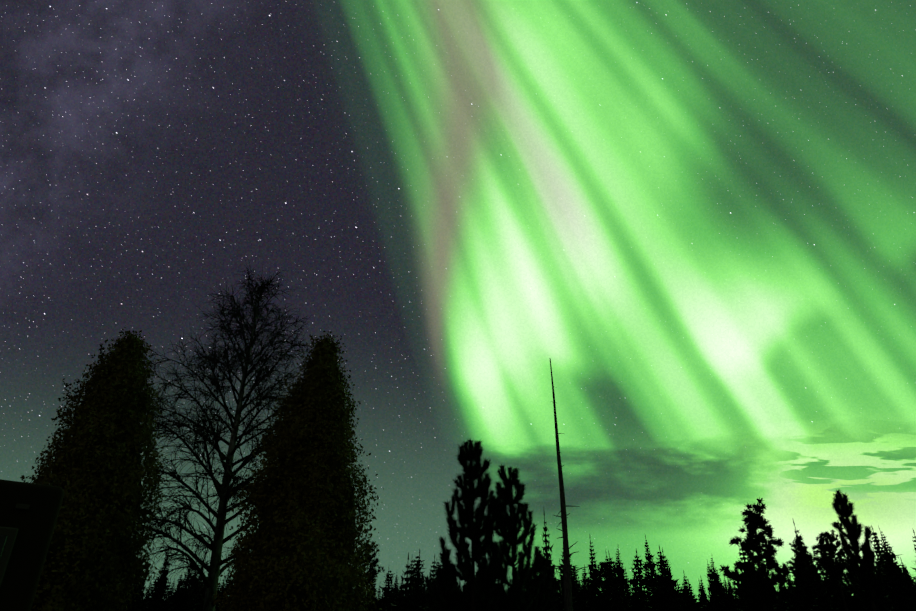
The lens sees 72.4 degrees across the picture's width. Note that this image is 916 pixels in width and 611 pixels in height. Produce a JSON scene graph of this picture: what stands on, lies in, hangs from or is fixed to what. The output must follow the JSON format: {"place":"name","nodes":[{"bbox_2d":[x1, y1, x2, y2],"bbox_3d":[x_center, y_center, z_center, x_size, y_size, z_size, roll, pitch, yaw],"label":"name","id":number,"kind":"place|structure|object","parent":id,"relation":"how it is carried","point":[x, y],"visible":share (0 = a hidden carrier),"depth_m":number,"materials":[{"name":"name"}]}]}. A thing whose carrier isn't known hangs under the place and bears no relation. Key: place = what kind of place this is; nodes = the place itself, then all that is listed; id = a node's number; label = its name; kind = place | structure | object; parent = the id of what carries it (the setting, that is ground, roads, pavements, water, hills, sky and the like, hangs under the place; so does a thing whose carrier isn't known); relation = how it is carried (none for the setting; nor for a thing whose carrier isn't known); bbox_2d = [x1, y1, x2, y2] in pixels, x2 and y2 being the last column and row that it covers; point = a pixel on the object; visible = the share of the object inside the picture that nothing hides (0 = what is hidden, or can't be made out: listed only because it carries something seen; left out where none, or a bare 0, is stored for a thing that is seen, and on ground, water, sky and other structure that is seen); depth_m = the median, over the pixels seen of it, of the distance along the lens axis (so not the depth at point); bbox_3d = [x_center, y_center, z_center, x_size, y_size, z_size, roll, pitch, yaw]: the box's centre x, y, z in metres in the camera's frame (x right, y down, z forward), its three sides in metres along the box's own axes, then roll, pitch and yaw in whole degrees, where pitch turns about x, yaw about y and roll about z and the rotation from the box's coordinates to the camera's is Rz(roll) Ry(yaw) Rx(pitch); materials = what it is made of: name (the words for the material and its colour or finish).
{"place":"outdoors","nodes":[
{"label":"outdoors","id":0,"kind":"place"},
{"bbox_2d":[354,541,384,586],"bbox_3d":[-8.001,23.105,52.779,3.429,6.215,3.266,-14,-31,24],"label":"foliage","id":1,"kind":"object","parent":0,"point":[374,562],"depth_m":52.98,"materials":[{"name":"black plant"}]},
{"bbox_2d":[0,0,915,601],"label":"sky","id":2,"kind":"structure","parent":0,"point":[702,213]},
{"bbox_2d":[596,561,617,593],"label":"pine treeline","id":3,"kind":"object","parent":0,"point":[603,565],"depth_m":53.31,"materials":[{"name":"black plant"}]},
{"bbox_2d":[811,529,847,610],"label":"pine tree","id":4,"kind":"object","parent":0,"point":[822,558],"depth_m":44.34,"materials":[{"name":"black plant"}]},
{"bbox_3d":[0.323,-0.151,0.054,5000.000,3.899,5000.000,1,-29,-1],"label":"ground","id":5,"kind":"structure","parent":0,"visible":0},
{"bbox_2d":[0,479,63,610],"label":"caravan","id":6,"kind":"object","parent":5,"relation":"on","point":[29,513],"visible":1,"depth_m":5.47,"materials":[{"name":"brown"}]},
{"bbox_2d":[20,327,174,610],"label":"tree","id":7,"kind":"object","parent":5,"relation":"on","point":[94,471],"visible":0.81,"depth_m":15.89,"materials":[{"name":"green plant"}]},
{"bbox_2d":[140,570,148,610],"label":"spruce","id":8,"kind":"object","parent":5,"relation":"on","point":[142,599],"visible":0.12,"depth_m":49.03,"materials":[{"name":"black plant"}]},
{"bbox_2d":[143,580,152,610],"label":"spruce","id":9,"kind":"object","parent":5,"relation":"on","point":[148,594],"visible":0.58,"depth_m":67.94,"materials":[{"name":"black plant"}]},
{"bbox_2d":[144,545,173,610],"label":"spruce","id":10,"kind":"object","parent":5,"relation":"on","point":[157,601],"visible":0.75,"depth_m":41.37,"materials":[{"name":"black plant"}]},
{"bbox_2d":[163,579,171,605],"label":"spruce","id":11,"kind":"object","parent":5,"relation":"on","point":[168,591],"visible":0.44,"depth_m":72.54,"materials":[{"name":"black plant"}]},
{"bbox_2d":[164,578,174,607],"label":"spruce","id":12,"kind":"object","parent":5,"relation":"on","point":[171,592],"visible":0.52,"depth_m":60.32,"materials":[{"name":"black plant"}]},
{"bbox_2d":[163,574,183,610],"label":"spruce","id":13,"kind":"object","parent":5,"relation":"on","point":[179,585],"visible":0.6,"depth_m":51.12,"materials":[{"name":"black plant"}]},
{"bbox_2d":[166,562,196,610],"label":"spruce","id":14,"kind":"object","parent":5,"relation":"on","point":[178,602],"visible":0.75,"depth_m":42.05,"materials":[{"name":"black plant"}]},
{"bbox_2d":[169,570,203,610],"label":"spruce","id":15,"kind":"object","parent":5,"relation":"on","point":[198,604],"visible":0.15,"depth_m":44.06,"materials":[{"name":"black plant"}]},
{"bbox_2d":[215,572,233,610],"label":"spruce","id":16,"kind":"object","parent":5,"relation":"on","point":[217,606],"visible":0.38,"depth_m":42.94,"materials":[{"name":"black plant"}]},
{"bbox_2d":[132,259,358,610],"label":"bare tree","id":17,"kind":"object","parent":5,"relation":"on","point":[209,584],"visible":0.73,"depth_m":20.91,"materials":[{"name":"black plant"}]},
{"bbox_2d":[209,330,383,610],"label":"tree","id":18,"kind":"object","parent":5,"relation":"on","point":[303,552],"visible":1,"depth_m":16.48,"materials":[{"name":"green plant"}]},
{"bbox_2d":[371,577,377,606],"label":"spruce","id":19,"kind":"object","parent":5,"relation":"on","point":[374,581],"visible":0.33,"depth_m":66.03,"materials":[{"name":"black plant"}]},
{"bbox_2d":[372,585,380,610],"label":"spruce","id":20,"kind":"object","parent":5,"relation":"on","point":[379,594],"visible":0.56,"depth_m":61.78,"materials":[{"name":"black plant"}]},
{"bbox_2d":[375,571,397,610],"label":"spruce","id":21,"kind":"object","parent":5,"relation":"on","point":[384,600],"visible":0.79,"depth_m":57.17,"materials":[{"name":"black plant"}]},
{"bbox_2d":[385,586,395,610],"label":"spruce","id":22,"kind":"object","parent":5,"relation":"on","point":[390,599],"visible":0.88,"depth_m":49.84,"materials":[{"name":"black plant"}]},
{"bbox_2d":[393,575,398,596],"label":"spruce","id":23,"kind":"object","parent":5,"relation":"on","point":[395,583],"visible":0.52,"depth_m":76.92,"materials":[{"name":"black plant"}]},
{"bbox_2d":[396,573,404,596],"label":"spruce","id":24,"kind":"object","parent":5,"relation":"on","point":[403,595],"visible":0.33,"depth_m":75.17,"materials":[{"name":"black plant"}]},
{"bbox_2d":[384,552,420,610],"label":"spruce","id":25,"kind":"object","parent":5,"relation":"on","point":[404,604],"visible":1,"depth_m":32.30,"materials":[{"name":"black plant"}]},
{"bbox_2d":[407,561,414,597],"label":"spruce","id":26,"kind":"object","parent":5,"relation":"on","point":[411,574],"visible":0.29,"depth_m":79.83,"materials":[{"name":"black plant"}]},
{"bbox_2d":[409,579,422,610],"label":"spruce","id":27,"kind":"object","parent":5,"relation":"on","point":[416,594],"visible":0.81,"depth_m":38.28,"materials":[{"name":"black plant"}]},
{"bbox_2d":[404,549,428,599],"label":"spruce","id":28,"kind":"object","parent":5,"relation":"on","point":[417,564],"visible":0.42,"depth_m":67.84,"materials":[{"name":"black plant"}]},
{"bbox_2d":[410,566,433,608],"bbox_3d":[-2.823,20.546,43.374,2.971,4.876,3.542,20,-34,-33],"label":"spruce","id":29,"kind":"object","parent":5,"relation":"on","point":[421,590],"visible":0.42,"depth_m":43.62,"materials":[{"name":"black plant"}]},
{"bbox_2d":[425,555,435,588],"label":"spruce","id":30,"kind":"object","parent":5,"relation":"on","point":[433,571],"visible":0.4,"depth_m":75.54,"materials":[{"name":"black plant"}]},
{"bbox_2d":[425,562,439,605],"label":"spruce","id":31,"kind":"object","parent":5,"relation":"on","point":[434,581],"visible":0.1,"depth_m":63.73,"materials":[{"name":"black plant"}]},
{"bbox_2d":[427,551,470,610],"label":"spruce","id":32,"kind":"object","parent":5,"relation":"on","point":[432,608],"visible":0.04,"depth_m":37.76,"materials":[{"name":"black plant"}]},
{"bbox_2d":[462,580,477,593],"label":"spruce","id":33,"kind":"object","parent":5,"relation":"on","point":[465,588],"visible":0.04,"depth_m":46.95,"materials":[{"name":"black plant"}]},
{"bbox_2d":[422,437,538,610],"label":"pine tree","id":34,"kind":"object","parent":5,"relation":"on","point":[478,522],"visible":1,"depth_m":19.43,"materials":[{"name":"black plant"}]},
{"bbox_2d":[475,555,498,587],"bbox_3d":[2.219,24.286,53.925,4.448,8.010,4.837,21,-35,-33],"label":"spruce","id":35,"kind":"object","parent":5,"relation":"on","point":[476,577],"visible":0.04,"depth_m":54.77,"materials":[{"name":"black plant"}]},
{"bbox_2d":[475,464,553,610],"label":"pine tree","id":36,"kind":"object","parent":5,"relation":"on","point":[510,531],"visible":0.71,"depth_m":20.59,"materials":[{"name":"black plant"}]},
{"bbox_2d":[523,549,558,610],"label":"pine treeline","id":37,"kind":"object","parent":5,"relation":"on","point":[538,577],"depth_m":36.73,"materials":[{"name":"black plant"}]},
{"bbox_2d":[538,512,563,610],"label":"spruce","id":38,"kind":"object","parent":5,"relation":"on","point":[556,602],"visible":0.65,"depth_m":26.61,"materials":[{"name":"black plant"}]},
{"bbox_2d":[556,559,563,605],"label":"spruce","id":39,"kind":"object","parent":5,"relation":"on","point":[561,578],"visible":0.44,"depth_m":48.97,"materials":[{"name":"black plant"}]},
{"bbox_2d":[555,548,580,591],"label":"spruce","id":40,"kind":"object","parent":5,"relation":"on","point":[574,573],"visible":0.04,"depth_m":75.56,"materials":[{"name":"black plant"}]},
{"bbox_2d":[550,358,589,610],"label":"snag","id":41,"kind":"object","parent":5,"relation":"on","point":[567,569],"visible":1,"depth_m":23.07,"materials":[{"name":"brown wood"}]},
{"bbox_2d":[559,572,582,610],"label":"spruce","id":42,"kind":"object","parent":5,"relation":"on","point":[561,607],"visible":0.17,"depth_m":42.12,"materials":[{"name":"black plant"}]},
{"bbox_2d":[575,573,580,590],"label":"spruce","id":43,"kind":"object","parent":5,"relation":"on","point":[576,580],"visible":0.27,"depth_m":65.55,"materials":[{"name":"black plant"}]},
{"bbox_2d":[571,567,585,610],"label":"spruce","id":44,"kind":"object","parent":5,"relation":"on","point":[576,603],"visible":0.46,"depth_m":52.88,"materials":[{"name":"black plant"}]},
{"bbox_2d":[575,565,588,610],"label":"spruce","id":45,"kind":"object","parent":5,"relation":"on","point":[583,589],"visible":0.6,"depth_m":56.11,"materials":[{"name":"black plant"}]},
{"bbox_2d":[579,540,605,610],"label":"spruce","id":46,"kind":"object","parent":5,"relation":"on","point":[595,582],"visible":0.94,"depth_m":49.07,"materials":[{"name":"black plant"}]},
{"bbox_2d":[602,550,617,601],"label":"spruce","id":47,"kind":"object","parent":5,"relation":"on","point":[611,562],"visible":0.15,"depth_m":65.49,"materials":[{"name":"black plant"}]},
{"bbox_2d":[591,566,640,610],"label":"spruce","id":48,"kind":"object","parent":5,"relation":"on","point":[606,601],"visible":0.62,"depth_m":45.29,"materials":[{"name":"black plant"}]},
{"bbox_2d":[614,578,630,610],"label":"spruce","id":49,"kind":"object","parent":5,"relation":"on","point":[626,602],"visible":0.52,"depth_m":39.55,"materials":[{"name":"black plant"}]},
{"bbox_2d":[612,549,635,608],"bbox_3d":[14.076,24.740,54.722,4.244,7.418,3.840,2,-29,-4],"label":"spruce","id":50,"kind":"object","parent":5,"relation":"on","point":[619,571],"visible":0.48,"depth_m":54.93,"materials":[{"name":"black plant"}]},
{"bbox_2d":[625,568,630,604],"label":"spruce","id":51,"kind":"object","parent":5,"relation":"on","point":[628,589],"visible":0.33,"depth_m":72.12,"materials":[{"name":"black plant"}]},
{"bbox_2d":[627,549,654,610],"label":"spruce","id":52,"kind":"object","parent":5,"relation":"on","point":[636,599],"visible":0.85,"depth_m":61.29,"materials":[{"name":"black plant"}]},
{"bbox_2d":[642,535,658,594],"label":"spruce","id":53,"kind":"object","parent":5,"relation":"on","point":[651,573],"visible":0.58,"depth_m":65.53,"materials":[{"name":"black plant"}]},
{"bbox_2d":[640,546,695,610],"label":"spruce","id":54,"kind":"object","parent":5,"relation":"on","point":[656,598],"visible":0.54,"depth_m":42.26,"materials":[{"name":"black plant"}]},
{"bbox_2d":[662,548,678,589],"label":"spruce","id":55,"kind":"object","parent":5,"relation":"on","point":[667,565],"visible":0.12,"depth_m":73.45,"materials":[{"name":"black plant"}]},
{"bbox_2d":[664,576,680,610],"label":"spruce","id":56,"kind":"object","parent":5,"relation":"on","point":[672,606],"visible":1,"depth_m":35.91,"materials":[{"name":"black plant"}]},
{"bbox_2d":[660,556,685,610],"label":"spruce","id":57,"kind":"object","parent":5,"relation":"on","point":[666,585],"visible":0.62,"depth_m":37.51,"materials":[{"name":"black plant"}]},
{"bbox_2d":[679,587,686,610],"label":"spruce","id":58,"kind":"object","parent":5,"relation":"on","point":[682,605],"visible":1,"depth_m":32.74,"materials":[{"name":"black plant"}]},
{"bbox_2d":[678,570,702,610],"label":"spruce","id":59,"kind":"object","parent":5,"relation":"on","point":[691,601],"visible":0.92,"depth_m":40.65,"materials":[{"name":"black plant"}]},
{"bbox_2d":[698,578,707,610],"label":"spruce","id":60,"kind":"object","parent":5,"relation":"on","point":[700,593],"visible":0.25,"depth_m":73.85,"materials":[{"name":"black plant"}]},
{"bbox_2d":[699,575,709,610],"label":"spruce","id":61,"kind":"object","parent":5,"relation":"on","point":[703,601],"visible":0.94,"depth_m":70.31,"materials":[{"name":"black plant"}]},
{"bbox_2d":[703,561,732,610],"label":"spruce","id":62,"kind":"object","parent":5,"relation":"on","point":[714,604],"visible":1,"depth_m":39.27,"materials":[{"name":"black plant"}]},
{"bbox_2d":[707,558,733,610],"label":"spruce","id":63,"kind":"object","parent":5,"relation":"on","point":[718,584],"visible":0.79,"depth_m":47.51,"materials":[{"name":"black plant"}]},
{"bbox_2d":[720,578,738,610],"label":"spruce","id":64,"kind":"object","parent":5,"relation":"on","point":[728,602],"visible":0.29,"depth_m":50.24,"materials":[{"name":"black plant"}]},
{"bbox_2d":[727,580,734,597],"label":"spruce","id":65,"kind":"object","parent":5,"relation":"on","point":[729,583],"visible":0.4,"depth_m":60.52,"materials":[{"name":"black plant"}]},
{"bbox_2d":[723,577,739,610],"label":"spruce","id":66,"kind":"object","parent":5,"relation":"on","point":[727,590],"visible":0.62,"depth_m":51.64,"materials":[{"name":"black plant"}]},
{"bbox_2d":[732,584,740,610],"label":"spruce","id":67,"kind":"object","parent":5,"relation":"on","point":[737,606],"visible":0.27,"depth_m":59.26,"materials":[{"name":"black plant"}]},
{"bbox_2d":[729,548,764,610],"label":"spruce","id":68,"kind":"object","parent":5,"relation":"on","point":[739,583],"visible":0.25,"depth_m":54.71,"materials":[{"name":"black plant"}]},
{"bbox_2d":[718,497,796,610],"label":"pine tree","id":69,"kind":"object","parent":5,"relation":"on","point":[758,583],"visible":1,"depth_m":39.16,"materials":[{"name":"black plant"}]},
{"bbox_2d":[741,560,776,610],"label":"spruce","id":70,"kind":"object","parent":5,"relation":"on","point":[769,608],"visible":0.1,"depth_m":41.12,"materials":[{"name":"black plant"}]},
{"bbox_2d":[761,561,777,596],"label":"spruce","id":71,"kind":"object","parent":5,"relation":"on","point":[767,572],"visible":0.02,"depth_m":52.41,"materials":[{"name":"black plant"}]},
{"bbox_2d":[774,558,793,610],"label":"spruce","id":72,"kind":"object","parent":5,"relation":"on","point":[783,599],"visible":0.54,"depth_m":44.78,"materials":[{"name":"black plant"}]},
{"bbox_2d":[787,575,794,597],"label":"spruce","id":73,"kind":"object","parent":5,"relation":"on","point":[790,585],"visible":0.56,"depth_m":49.20,"materials":[{"name":"black plant"}]},
{"bbox_2d":[793,550,805,579],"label":"spruce","id":74,"kind":"object","parent":5,"relation":"on","point":[796,563],"visible":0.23,"depth_m":48.89,"materials":[{"name":"black plant"}]},
{"bbox_2d":[781,567,821,610],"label":"spruce","id":75,"kind":"object","parent":5,"relation":"on","point":[799,606],"visible":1,"depth_m":34.13,"materials":[{"name":"black plant"}]},
{"bbox_2d":[786,535,823,584],"bbox_3d":[27.595,21.288,49.303,2.709,6.202,2.616,18,-33,-30],"label":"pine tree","id":76,"kind":"object","parent":5,"relation":"on","point":[801,546],"depth_m":49.73,"materials":[{"name":"black plant"}]},
{"bbox_2d":[781,557,836,610],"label":"spruce","id":77,"kind":"object","parent":5,"relation":"on","point":[808,590],"visible":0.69,"depth_m":39.06,"materials":[{"name":"black plant"}]},
{"bbox_2d":[793,520,827,592],"bbox_3d":[33.463,25.813,58.422,5.131,11.691,4.602,-9,-30,16],"label":"spruce","id":78,"kind":"object","parent":5,"relation":"on","point":[795,531],"visible":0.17,"depth_m":60.44,"materials":[{"name":"black plant"}]},
{"bbox_2d":[803,565,832,608],"bbox_3d":[25.033,20.272,44.253,2.300,3.591,2.166,23,-36,-36],"label":"spruce","id":79,"kind":"object","parent":5,"relation":"on","point":[809,581],"visible":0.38,"depth_m":44.55,"materials":[{"name":"black plant"}]},
{"bbox_2d":[804,544,837,608],"bbox_3d":[29.981,23.549,52.556,3.942,6.929,3.558,-16,-32,27],"label":"spruce","id":80,"kind":"object","parent":5,"relation":"on","point":[832,603],"visible":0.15,"depth_m":51.83,"materials":[{"name":"black plant"}]},
{"bbox_2d":[812,571,838,610],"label":"spruce","id":81,"kind":"object","parent":5,"relation":"on","point":[825,605],"visible":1,"depth_m":34.91,"materials":[{"name":"black plant"}]},
{"bbox_2d":[820,554,853,610],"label":"spruce","id":82,"kind":"object","parent":5,"relation":"on","point":[831,587],"visible":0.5,"depth_m":55.94,"materials":[{"name":"black plant"}]},
{"bbox_2d":[841,574,852,604],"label":"spruce","id":83,"kind":"object","parent":5,"relation":"on","point":[849,593],"visible":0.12,"depth_m":57.19,"materials":[{"name":"black plant"}]},
{"bbox_2d":[829,489,885,610],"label":"pine tree","id":84,"kind":"object","parent":5,"relation":"on","point":[866,578],"visible":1,"depth_m":22.43,"materials":[{"name":"black plant"}]},
{"bbox_2d":[838,573,890,610],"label":"spruce","id":85,"kind":"object","parent":5,"relation":"on","point":[857,606],"visible":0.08,"depth_m":54.49,"materials":[{"name":"black plant"}]},
{"bbox_2d":[870,525,912,607],"bbox_3d":[39.192,25.205,57.641,6.944,9.456,7.688,-1,-30,1],"label":"spruce","id":86,"kind":"object","parent":5,"relation":"on","point":[881,561],"visible":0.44,"depth_m":57.91,"materials":[{"name":"black plant"}]},
{"bbox_2d":[877,525,915,610],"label":"spruce","id":87,"kind":"object","parent":5,"relation":"on","point":[895,574],"visible":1,"depth_m":43.13,"materials":[{"name":"black plant"}]},
{"bbox_2d":[889,557,915,593],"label":"spruce","id":88,"kind":"object","parent":5,"relation":"on","point":[911,580],"visible":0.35,"depth_m":53.21,"materials":[{"name":"black plant"}]},
{"bbox_2d":[902,569,915,601],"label":"spruce","id":89,"kind":"object","parent":5,"relation":"on","point":[911,592],"visible":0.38,"depth_m":49.62,"materials":[{"name":"black plant"}]},
{"bbox_2d":[908,530,915,589],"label":"spruce","id":90,"kind":"object","parent":5,"relation":"on","point":[915,556],"visible":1,"depth_m":45.80,"materials":[{"name":"black plant"}]}
]}

